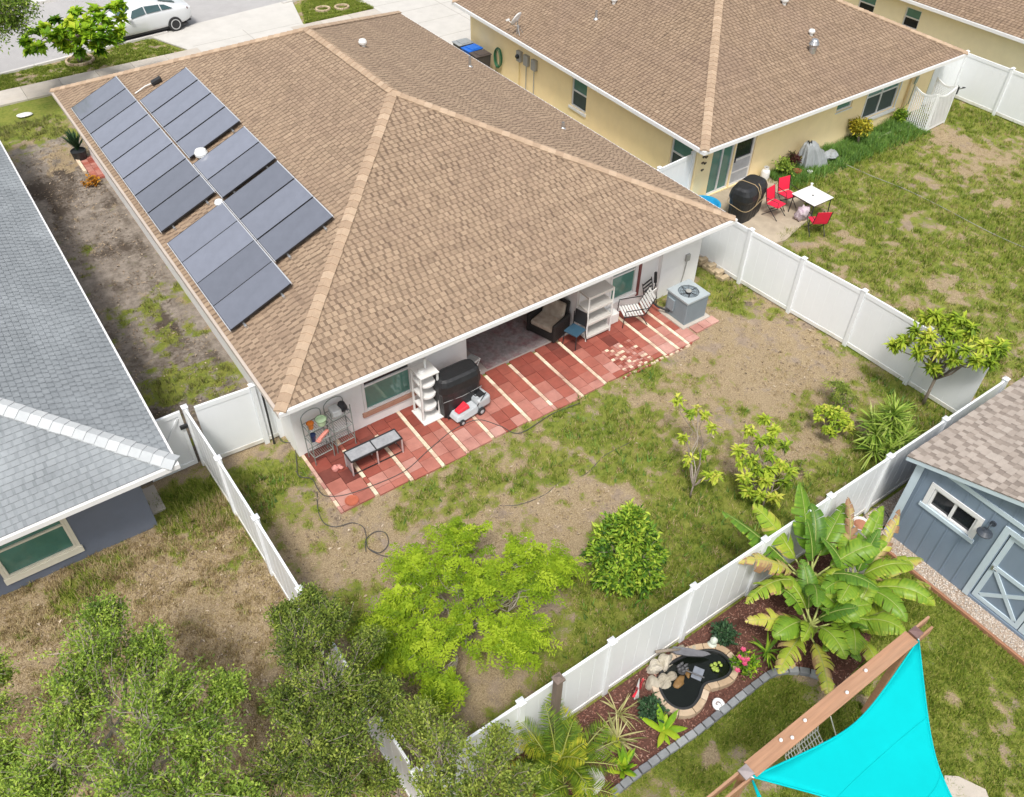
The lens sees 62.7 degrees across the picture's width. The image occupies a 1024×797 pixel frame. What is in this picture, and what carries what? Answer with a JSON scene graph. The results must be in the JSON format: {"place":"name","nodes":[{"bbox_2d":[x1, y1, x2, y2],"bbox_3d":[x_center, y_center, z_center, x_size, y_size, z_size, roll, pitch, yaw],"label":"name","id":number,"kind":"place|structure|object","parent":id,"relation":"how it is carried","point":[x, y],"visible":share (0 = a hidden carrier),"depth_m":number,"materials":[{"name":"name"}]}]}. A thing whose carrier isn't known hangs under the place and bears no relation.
{"place":"outdoors","nodes":[
{"label":"outdoors","id":0,"kind":"place"},
{"bbox_2d":[0,0,286,71],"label":"street","id":1,"kind":"structure","parent":0,"point":[201,11],"depth_m":40.72,"materials":[{"name":"grey asphalt"}]},
{"bbox_2d":[96,0,191,43],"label":"parked car","id":2,"kind":"object","parent":1,"relation":"on","point":[146,16],"visible":0.57,"depth_m":38.38,"materials":[{"name":"white paint"}]},
{"bbox_2d":[0,0,298,74],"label":"kerb","id":3,"kind":"structure","parent":1,"relation":"on","point":[89,52],"depth_m":37.70,"materials":[{"name":"concrete"}]},
{"bbox_2d":[0,9,381,106],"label":"pavement","id":4,"kind":"structure","parent":0,"point":[11,96],"depth_m":35.57,"materials":[{"name":"concrete"}]},
{"bbox_2d":[0,467,396,796],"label":"grass","id":5,"kind":"structure","parent":0,"point":[124,574],"depth_m":17.15,"materials":[{"name":"plant"}]},
{"bbox_2d":[152,0,470,51],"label":"driveway","id":6,"kind":"structure","parent":0,"point":[276,16],"depth_m":40.11,"materials":[{"name":"concrete"}]},
{"bbox_2d":[301,301,718,513],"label":"patio","id":7,"kind":"structure","parent":0,"point":[546,379],"depth_m":21.55,"materials":[{"name":"red tile"}]},
{"bbox_2d":[343,428,403,475],"bbox_3d":[-3.261,1.268,19.883,1.360,0.500,0.390,-25,50,-25],"label":"table","id":8,"kind":"object","parent":7,"relation":"on","point":[376,444],"visible":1,"depth_m":19.73,"materials":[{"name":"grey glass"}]},
{"bbox_2d":[409,358,443,425],"bbox_3d":[-2.082,-0.259,20.570,0.640,1.780,0.640,-25,50,-25],"label":"corner shelf","id":9,"kind":"object","parent":7,"relation":"on","point":[426,412],"visible":1,"depth_m":20.59,"materials":[{"name":"white plastic"}]},
{"bbox_2d":[432,359,481,419],"bbox_3d":[-1.386,-0.251,21.005,1.212,1.238,0.665,-25,50,-25],"label":"barbecue grill","id":10,"kind":"object","parent":7,"relation":"on","point":[455,383],"visible":0.81,"depth_m":20.62,"materials":[{"name":"black metal"}]},
{"bbox_2d":[449,387,489,425],"bbox_3d":[-1.070,0.103,21.008,1.074,0.673,0.590,-33,53,-30],"label":"lawn mower","id":11,"kind":"object","parent":7,"relation":"on","point":[462,412],"visible":0.77,"depth_m":20.94,"materials":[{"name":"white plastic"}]},
{"bbox_2d":[577,280,614,341],"bbox_3d":[2.280,-2.406,23.087,0.894,1.495,0.454,-25,50,-25],"label":"shelving unit","id":12,"kind":"object","parent":7,"relation":"on","point":[596,302],"visible":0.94,"depth_m":22.93,"materials":[{"name":"plastic"}]},
{"bbox_2d":[646,279,709,329],"bbox_3d":[4.789,-2.811,24.068,1.190,0.940,1.453,-25,50,-25],"label":"air conditioner","id":13,"kind":"object","parent":7,"relation":"on","point":[685,306],"visible":0.99,"depth_m":23.74,"materials":[{"name":"metal"}]},
{"bbox_2d":[0,0,1023,796],"bbox_3d":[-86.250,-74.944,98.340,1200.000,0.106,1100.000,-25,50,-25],"label":"ground","id":14,"kind":"structure","parent":0,"point":[178,310],"depth_m":20.09,"materials":[{"name":"green plant"}]},
{"bbox_2d":[0,641,31,796],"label":"oak tree","id":15,"kind":"object","parent":14,"relation":"on","point":[6,740],"visible":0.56,"depth_m":12.52,"materials":[{"name":"green plant"}]},
{"bbox_2d":[0,0,43,53],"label":"oak tree","id":16,"kind":"object","parent":14,"relation":"on","point":[10,18],"visible":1,"depth_m":29.98,"materials":[{"name":"green plant"}]},
{"bbox_2d":[17,0,130,62],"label":"street tree","id":17,"kind":"object","parent":14,"relation":"on","point":[73,36],"visible":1,"depth_m":32.58,"materials":[{"name":"green plant"}]},
{"bbox_2d":[0,141,180,596],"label":"house","id":18,"kind":"structure","parent":14,"relation":"on","point":[86,452],"depth_m":17.41,"materials":[{"name":"grey"}]},
{"bbox_2d":[0,518,84,585],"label":"window","id":19,"kind":"structure","parent":18,"relation":"in","point":[29,554],"depth_m":17.16,"materials":[{"name":"green glass"}]},
{"bbox_2d":[0,38,182,90],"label":"grass","id":20,"kind":"structure","parent":14,"relation":"on","point":[5,79],"depth_m":36.50,"materials":[{"name":"green plant"}]},
{"bbox_2d":[0,113,236,404],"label":"grass","id":21,"kind":"structure","parent":14,"relation":"on","point":[36,123],"depth_m":24.34,"materials":[{"name":"green plant"}]},
{"bbox_2d":[0,590,272,796],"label":"oak tree","id":22,"kind":"object","parent":14,"relation":"on","point":[160,711],"visible":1,"depth_m":11.81,"materials":[{"name":"green plant"}]},
{"bbox_2d":[194,382,284,457],"bbox_3d":[-6.323,0.540,19.668,1.774,2.035,0.156,-24,49,-24],"label":"vinyl fence","id":23,"kind":"object","parent":14,"relation":"on","point":[233,422],"visible":0.8,"depth_m":19.60,"materials":[{"name":"white plastic"}]},
{"bbox_2d":[180,404,413,796],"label":"vinyl fence","id":24,"kind":"object","parent":14,"relation":"on","point":[212,462],"visible":0.69,"depth_m":17.03,"materials":[{"name":"white plastic"}]},
{"bbox_2d":[152,411,197,481],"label":"garden gate","id":25,"kind":"structure","parent":24,"relation":"attached to","point":[172,426],"depth_m":19.10,"materials":[{"name":"white plastic"}]},
{"bbox_2d":[241,580,410,796],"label":"oak tree","id":26,"kind":"object","parent":14,"relation":"on","point":[327,743],"visible":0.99,"depth_m":12.32,"materials":[{"name":"green plant"}]},
{"bbox_2d":[300,0,373,23],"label":"grass","id":27,"kind":"structure","parent":14,"relation":"on","point":[356,6],"depth_m":41.56,"materials":[{"name":"green plant"}]},
{"bbox_2d":[49,11,737,456],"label":"house","id":28,"kind":"structure","parent":14,"relation":"on","point":[459,195],"depth_m":22.00,"materials":[{"name":"beige"}]},
{"bbox_2d":[71,76,125,120],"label":"solar panel","id":29,"kind":"object","parent":28,"relation":"attached to","point":[98,98],"visible":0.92,"depth_m":27.27,"materials":[{"name":"grey glass"}]},
{"bbox_2d":[81,88,136,133],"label":"solar panel","id":30,"kind":"object","parent":28,"relation":"attached to","point":[107,111],"visible":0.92,"depth_m":26.62,"materials":[{"name":"grey glass"}]},
{"bbox_2d":[90,101,147,148],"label":"solar panel","id":31,"kind":"object","parent":28,"relation":"attached to","point":[119,124],"visible":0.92,"depth_m":25.96,"materials":[{"name":"grey glass"}]},
{"bbox_2d":[101,114,159,163],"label":"solar panel","id":32,"kind":"object","parent":28,"relation":"attached to","point":[128,139],"visible":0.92,"depth_m":25.31,"materials":[{"name":"grey glass"}]},
{"bbox_2d":[112,128,172,179],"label":"solar panel","id":33,"kind":"object","parent":28,"relation":"attached to","point":[133,159],"visible":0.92,"depth_m":24.65,"materials":[{"name":"grey glass"}]},
{"bbox_2d":[123,143,185,195],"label":"solar panel","id":34,"kind":"object","parent":28,"relation":"attached to","point":[153,169],"visible":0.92,"depth_m":24.00,"materials":[{"name":"grey glass"}]},
{"bbox_2d":[135,158,199,213],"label":"solar panel","id":35,"kind":"object","parent":28,"relation":"attached to","point":[167,185],"visible":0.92,"depth_m":23.35,"materials":[{"name":"grey glass"}]},
{"bbox_2d":[139,67,197,113],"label":"solar panel","id":36,"kind":"object","parent":28,"relation":"attached to","point":[168,90],"visible":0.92,"depth_m":26.15,"materials":[{"name":"grey glass"}]},
{"bbox_2d":[151,79,211,127],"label":"solar panel","id":37,"kind":"object","parent":28,"relation":"attached to","point":[181,103],"visible":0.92,"depth_m":25.49,"materials":[{"name":"grey glass"}]},
{"bbox_2d":[148,174,215,232],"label":"solar panel","id":38,"kind":"object","parent":28,"relation":"attached to","point":[181,203],"visible":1,"depth_m":22.67,"materials":[{"name":"grey glass"}]},
{"bbox_2d":[163,93,224,142],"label":"solar panel","id":39,"kind":"object","parent":28,"relation":"attached to","point":[188,121],"visible":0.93,"depth_m":24.83,"materials":[{"name":"grey glass"}]},
{"bbox_2d":[167,202,237,262],"bbox_3d":[-7.952,-4.238,21.742,1.798,0.154,1.235,-40,54,-7],"label":"solar panel","id":40,"kind":"object","parent":28,"relation":"attached to","point":[198,234],"visible":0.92,"depth_m":21.71,"materials":[{"name":"grey glass"}]},
{"bbox_2d":[176,106,240,158],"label":"solar panel","id":41,"kind":"object","parent":28,"relation":"attached to","point":[213,128],"visible":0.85,"depth_m":24.16,"materials":[{"name":"grey glass"}]},
{"bbox_2d":[181,220,254,283],"bbox_3d":[-7.328,-3.616,21.104,1.798,0.154,1.235,-40,54,-7],"label":"solar panel","id":42,"kind":"object","parent":28,"relation":"attached to","point":[216,252],"visible":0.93,"depth_m":21.08,"materials":[{"name":"grey glass"}]},
{"bbox_2d":[193,126,258,179],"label":"solar panel","id":43,"kind":"object","parent":28,"relation":"attached to","point":[226,152],"visible":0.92,"depth_m":23.31,"materials":[{"name":"grey glass"}]},
{"bbox_2d":[196,240,271,306],"bbox_3d":[-6.704,-2.994,20.467,1.798,0.154,1.235,-40,54,-7],"label":"solar panel","id":44,"kind":"object","parent":28,"relation":"attached to","point":[233,273],"visible":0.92,"depth_m":20.44,"materials":[{"name":"grey glass"}]},
{"bbox_2d":[207,141,276,198],"bbox_3d":[-7.249,-6.114,22.696,1.798,0.154,1.235,-40,54,-7],"label":"solar panel","id":45,"kind":"object","parent":28,"relation":"attached to","point":[231,177],"visible":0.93,"depth_m":22.65,"materials":[{"name":"grey glass"}]},
{"bbox_2d":[213,260,291,331],"bbox_3d":[-6.080,-2.372,19.829,1.798,0.154,1.235,-40,54,-7],"label":"solar panel","id":46,"kind":"object","parent":28,"relation":"attached to","point":[252,295],"visible":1,"depth_m":19.78,"materials":[{"name":"grey glass"}]},
{"bbox_2d":[223,160,294,219],"bbox_3d":[-6.560,-5.383,21.963,1.798,0.154,1.235,-40,54,-7],"label":"solar panel","id":47,"kind":"object","parent":28,"relation":"attached to","point":[257,190],"visible":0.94,"depth_m":21.93,"materials":[{"name":"grey glass"}]},
{"bbox_2d":[239,178,313,239],"bbox_3d":[-5.919,-4.744,21.308,1.798,0.154,1.235,-40,54,-7],"label":"solar panel","id":48,"kind":"object","parent":28,"relation":"attached to","point":[276,208],"visible":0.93,"depth_m":21.27,"materials":[{"name":"grey glass"}]},
{"bbox_2d":[257,197,333,262],"bbox_3d":[-5.278,-4.105,20.654,1.798,0.154,1.235,-40,54,-7],"label":"solar panel","id":49,"kind":"object","parent":28,"relation":"attached to","point":[292,231],"visible":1,"depth_m":20.60,"materials":[{"name":"grey glass"}]},
{"bbox_2d":[361,363,416,417],"bbox_3d":[-3.034,-0.318,20.465,1.500,1.348,0.117,-25,50,-25],"label":"window","id":50,"kind":"structure","parent":28,"relation":"in","point":[382,392],"depth_m":20.59,"materials":[{"name":"white paint"}]},
{"bbox_2d":[466,316,547,368],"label":"floor","id":51,"kind":"structure","parent":28,"relation":"on","point":[501,343],"depth_m":23.22,"materials":[{"name":"grey concrete"}]},
{"bbox_2d":[526,298,570,342],"bbox_3d":[1.047,-2.280,23.336,0.960,0.889,0.898,28,50,25],"label":"armchair","id":52,"kind":"object","parent":51,"relation":"on","point":[550,321],"visible":0.89,"depth_m":23.23,"materials":[{"name":"wicker"}]},
{"bbox_2d":[607,266,637,306],"bbox_3d":[3.118,-3.280,23.605,1.070,1.278,0.107,-25,50,-25],"label":"window","id":53,"kind":"structure","parent":28,"relation":"in","point":[624,282],"depth_m":23.76,"materials":[{"name":"white paint"}]},
{"bbox_2d":[354,689,561,796],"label":"oak tree","id":54,"kind":"object","parent":14,"relation":"on","point":[418,717],"visible":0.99,"depth_m":12.07,"materials":[{"name":"green plant"}]},
{"bbox_2d":[346,516,589,725],"bbox_3d":[-0.904,4.098,16.080,4.006,1.898,4.481,15,46,14],"label":"lime green tree","id":55,"kind":"object","parent":14,"relation":"on","point":[512,638],"visible":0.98,"depth_m":15.72,"materials":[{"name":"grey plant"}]},
{"bbox_2d":[578,498,669,606],"bbox_3d":[2.412,2.965,17.083,1.838,2.308,1.895,-25,50,-25],"label":"round shrub","id":56,"kind":"object","parent":14,"relation":"on","point":[626,551],"visible":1,"depth_m":16.88,"materials":[{"name":"green plant"}]},
{"bbox_2d":[479,542,870,796],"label":"mulch bed","id":57,"kind":"object","parent":14,"relation":"on","point":[702,716],"visible":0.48,"depth_m":16.13,"materials":[{"name":"brown wood"}]},
{"bbox_2d":[511,693,621,796],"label":"palm","id":58,"kind":"object","parent":57,"relation":"on","point":[561,753],"visible":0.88,"depth_m":14.15,"materials":[{"name":"green plant"}]},
{"bbox_2d":[637,692,669,722],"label":"shrub","id":59,"kind":"object","parent":57,"relation":"on","point":[648,708],"visible":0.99,"depth_m":15.35,"materials":[{"name":"green plant"}]},
{"bbox_2d":[640,703,686,747],"bbox_3d":[2.782,5.916,15.229,0.726,0.416,0.695,-17,47,-18],"label":"fern plant","id":60,"kind":"object","parent":57,"relation":"on","point":[666,728],"visible":1,"depth_m":15.25,"materials":[{"name":"green plant"}]},
{"bbox_2d":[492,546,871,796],"bbox_3d":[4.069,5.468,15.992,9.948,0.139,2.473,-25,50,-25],"label":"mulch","id":61,"kind":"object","parent":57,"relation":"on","point":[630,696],"visible":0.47,"depth_m":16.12,"materials":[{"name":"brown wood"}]},
{"bbox_2d":[594,712,647,762],"bbox_3d":[1.860,6.010,15.026,1.067,0.540,1.192,-25,50,-25],"label":"spider plant","id":62,"kind":"object","parent":61,"relation":"on","point":[617,732],"visible":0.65,"depth_m":15.13,"materials":[{"name":"beige plant"}]},
{"bbox_2d":[611,666,832,796],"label":"garden edging","id":63,"kind":"object","parent":57,"relation":"on","point":[626,782],"visible":0.93,"depth_m":15.40,"materials":[{"name":"grey stone"}]},
{"bbox_2d":[710,617,741,646],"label":"shrub","id":64,"kind":"object","parent":57,"relation":"on","point":[725,631],"visible":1,"depth_m":16.50,"materials":[{"name":"green plant"}]},
{"bbox_2d":[729,647,761,680],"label":"flowering plant","id":65,"kind":"object","parent":57,"relation":"on","point":[745,661],"visible":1,"depth_m":15.98,"materials":[{"name":"green plant"}]},
{"bbox_2d":[722,482,887,606],"bbox_3d":[5.782,3.276,16.635,3.181,2.476,2.235,-5,44,-6],"label":"banana plant","id":66,"kind":"object","parent":57,"relation":"on","point":[812,544],"visible":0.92,"depth_m":16.49,"materials":[{"name":"green plant"}]},
{"bbox_2d":[745,559,879,695],"bbox_3d":[5.725,4.391,16.136,2.564,1.558,2.339,-25,50,-25],"label":"banana plant","id":67,"kind":"object","parent":57,"relation":"on","point":[851,611],"visible":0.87,"depth_m":15.82,"materials":[{"name":"green plant"}]},
{"bbox_2d":[811,574,906,662],"bbox_3d":[6.726,4.404,16.298,1.940,1.337,1.986,-4,44,-5],"label":"banana plant","id":68,"kind":"object","parent":57,"relation":"on","point":[883,618],"visible":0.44,"depth_m":15.86,"materials":[{"name":"green plant"}]},
{"bbox_2d":[821,497,935,621],"bbox_3d":[7.206,3.445,16.773,2.448,2.076,2.215,6,44,5],"label":"banana plant","id":69,"kind":"object","parent":57,"relation":"on","point":[890,588],"visible":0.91,"depth_m":16.43,"materials":[{"name":"green plant"}]},
{"bbox_2d":[657,150,696,189],"bbox_3d":[4.869,-6.751,27.456,2.914,2.035,0.153,-30,52,-28],"label":"vinyl fence","id":70,"kind":"object","parent":14,"relation":"on","point":[679,171],"visible":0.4,"depth_m":27.48,"materials":[{"name":"white plastic"}]},
{"bbox_2d":[652,643,738,718],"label":"garden pond","id":71,"kind":"structure","parent":14,"relation":"on","point":[688,698],"depth_m":15.93,"materials":[{"name":"liquid"}]},
{"bbox_2d":[669,392,723,497],"bbox_3d":[4.287,1.050,19.540,1.092,1.628,1.990,-6,44,-7],"label":"young tree","id":72,"kind":"object","parent":14,"relation":"on","point":[700,457],"visible":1,"depth_m":19.26,"materials":[{"name":"green plant"}]},
{"bbox_2d":[451,0,968,195],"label":"house","id":73,"kind":"structure","parent":14,"relation":"on","point":[731,93],"depth_m":30.12,"materials":[{"name":"brown"}]},
{"bbox_2d":[705,145,734,194],"bbox_3d":[7.049,-7.923,28.552,1.076,1.976,0.072,-26,50,-26],"label":"sliding door","id":74,"kind":"structure","parent":73,"relation":"in","point":[721,160],"depth_m":28.73,"materials":[{"name":"white paint"}]},
{"bbox_2d":[728,137,755,185],"bbox_3d":[7.949,-8.361,29.009,0.996,1.996,0.107,-26,50,-26],"label":"screen door","id":75,"kind":"structure","parent":73,"relation":"in","point":[744,150],"depth_m":29.15,"materials":[{"name":"white paint"}]},
{"bbox_2d":[860,81,902,119],"bbox_3d":[14.133,-11.509,32.150,2.210,1.560,0.187,-26,50,-26],"label":"window","id":76,"kind":"structure","parent":73,"relation":"in","point":[883,99],"depth_m":32.40,"materials":[{"name":"grey glass"}]},
{"bbox_2d":[409,376,1010,796],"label":"vinyl fence","id":77,"kind":"object","parent":14,"relation":"on","point":[615,662],"visible":0.73,"depth_m":15.99,"materials":[{"name":"white plastic"}]},
{"bbox_2d":[711,177,810,243],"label":"patio slab","id":78,"kind":"structure","parent":14,"relation":"on","point":[767,225],"depth_m":28.03,"materials":[{"name":"concrete"}]},
{"bbox_2d":[727,174,767,223],"bbox_3d":[7.756,-6.624,27.770,0.943,1.224,1.459,31,52,28],"label":"barbecue grill","id":79,"kind":"object","parent":78,"relation":"on","point":[746,194],"visible":0.99,"depth_m":27.38,"materials":[{"name":"black fabric"}]},
{"bbox_2d":[788,183,833,223],"bbox_3d":[9.938,-6.504,27.983,0.960,0.871,0.960,-25,50,-25],"label":"patio table","id":80,"kind":"object","parent":78,"relation":"on","point":[812,195],"visible":0.95,"depth_m":27.77,"materials":[{"name":"white plastic"}]},
{"bbox_2d":[730,412,799,507],"bbox_3d":[5.636,1.568,18.933,1.559,1.753,1.690,27,49,24],"label":"young tree","id":81,"kind":"object","parent":14,"relation":"on","point":[761,493],"visible":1,"depth_m":18.75,"materials":[{"name":"green plant"}]},
{"bbox_2d":[799,140,827,169],"bbox_3d":[10.993,-8.988,30.516,1.722,0.970,1.054,-25,50,-25],"label":"tarpaulin","id":82,"kind":"object","parent":14,"relation":"on","point":[811,153],"visible":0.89,"depth_m":30.21,"materials":[{"name":"grey fabric"}]},
{"bbox_2d":[707,616,932,796],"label":"timber beam","id":83,"kind":"structure","parent":14,"relation":"on","point":[890,657],"depth_m":12.90,"materials":[{"name":"brown wood"}]},
{"bbox_2d":[753,640,951,796],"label":"shade sail","id":84,"kind":"object","parent":83,"relation":"attached to","point":[882,746],"visible":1,"depth_m":12.46,"materials":[{"name":"teal fabric"}]},
{"bbox_2d":[812,403,855,439],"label":"bush","id":85,"kind":"object","parent":14,"relation":"on","point":[834,414],"visible":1,"depth_m":20.43,"materials":[{"name":"green plant"}]},
{"bbox_2d":[821,377,858,406],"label":"bush","id":86,"kind":"object","parent":14,"relation":"on","point":[841,389],"visible":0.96,"depth_m":21.10,"materials":[{"name":"green plant"}]},
{"bbox_2d":[699,222,988,412],"bbox_3d":[8.624,-2.682,23.280,0.221,2.035,9.146,-28,51,-27],"label":"vinyl fence","id":87,"kind":"object","parent":14,"relation":"on","point":[864,322],"visible":0.76,"depth_m":23.10,"materials":[{"name":"white plastic"}]},
{"bbox_2d":[769,115,932,189],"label":"grass","id":88,"kind":"structure","parent":14,"relation":"on","point":[888,126],"depth_m":31.49,"materials":[{"name":"green plant"}]},
{"bbox_2d":[852,393,923,470],"bbox_3d":[8.949,0.701,19.984,1.974,1.586,1.791,-25,50,-25],"label":"yucca","id":89,"kind":"object","parent":14,"relation":"on","point":[881,435],"visible":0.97,"depth_m":19.96,"materials":[{"name":"green plant"}]},
{"bbox_2d":[766,100,1023,399],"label":"grass","id":90,"kind":"structure","parent":14,"relation":"on","point":[966,197],"depth_m":27.92,"materials":[{"name":"green plant"}]},
{"bbox_2d":[905,77,957,130],"bbox_3d":[16.359,-11.461,32.809,1.500,1.490,1.050,-25,50,-25],"label":"lattice screen","id":91,"kind":"object","parent":14,"relation":"on","point":[937,113],"visible":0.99,"depth_m":32.57,"materials":[{"name":"white plastic"}]},
{"bbox_2d":[843,0,1023,72],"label":"house","id":92,"kind":"structure","parent":14,"relation":"on","point":[991,30],"depth_m":35.29,"materials":[{"name":"brown"}]},
{"bbox_2d":[849,487,1023,657],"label":"gravel bed","id":93,"kind":"object","parent":14,"relation":"on","point":[973,602],"visible":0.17,"depth_m":17.57,"materials":[{"name":"beige gravel"}]},
{"bbox_2d":[922,58,963,104],"bbox_3d":[17.522,-12.959,34.124,1.710,1.798,0.050,-22,49,-22],"label":"vinyl fence","id":94,"kind":"object","parent":14,"relation":"on","point":[947,74],"visible":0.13,"depth_m":34.03,"materials":[{"name":"white plastic"}]},
{"bbox_2d":[883,307,1013,404],"bbox_3d":[10.432,-0.803,20.624,2.828,2.946,1.346,12,45,12],"label":"young tree","id":95,"kind":"object","parent":14,"relation":"on","point":[934,370],"visible":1,"depth_m":19.92,"materials":[{"name":"green plant"}]},
{"bbox_2d":[884,376,1023,640],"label":"garden shed","id":96,"kind":"structure","parent":14,"relation":"on","point":[965,481],"depth_m":16.96,"materials":[{"name":"blue wood"}]},
{"bbox_2d":[918,482,984,543],"bbox_3d":[8.895,2.279,16.979,0.117,0.730,1.250,-25,50,-25],"label":"window","id":97,"kind":"structure","parent":96,"relation":"in","point":[956,512],"depth_m":17.00,"materials":[{"name":"white paint"}]},
{"bbox_2d":[971,536,1023,629],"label":"door","id":98,"kind":"structure","parent":96,"relation":"in","point":[1001,588],"depth_m":16.65,"materials":[{"name":"blue"}]},
{"bbox_2d":[884,551,1023,665],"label":"edging timber","id":99,"kind":"object","parent":14,"relation":"on","point":[974,622],"visible":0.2,"depth_m":17.11,"materials":[{"name":"brown wood"}]},
{"bbox_2d":[944,775,987,796],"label":"paving slab","id":100,"kind":"structure","parent":14,"relation":"on","point":[970,789],"depth_m":14.67,"materials":[{"name":"concrete"}]},
{"bbox_2d":[952,50,1023,125],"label":"vinyl fence","id":101,"kind":"object","parent":14,"relation":"on","point":[994,88],"visible":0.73,"depth_m":33.56,"materials":[{"name":"white plastic"}]},
{"bbox_2d":[622,554,1023,796],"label":"grass","id":102,"kind":"structure","parent":0,"point":[856,707],"depth_m":15.70,"materials":[{"name":"green plant"}]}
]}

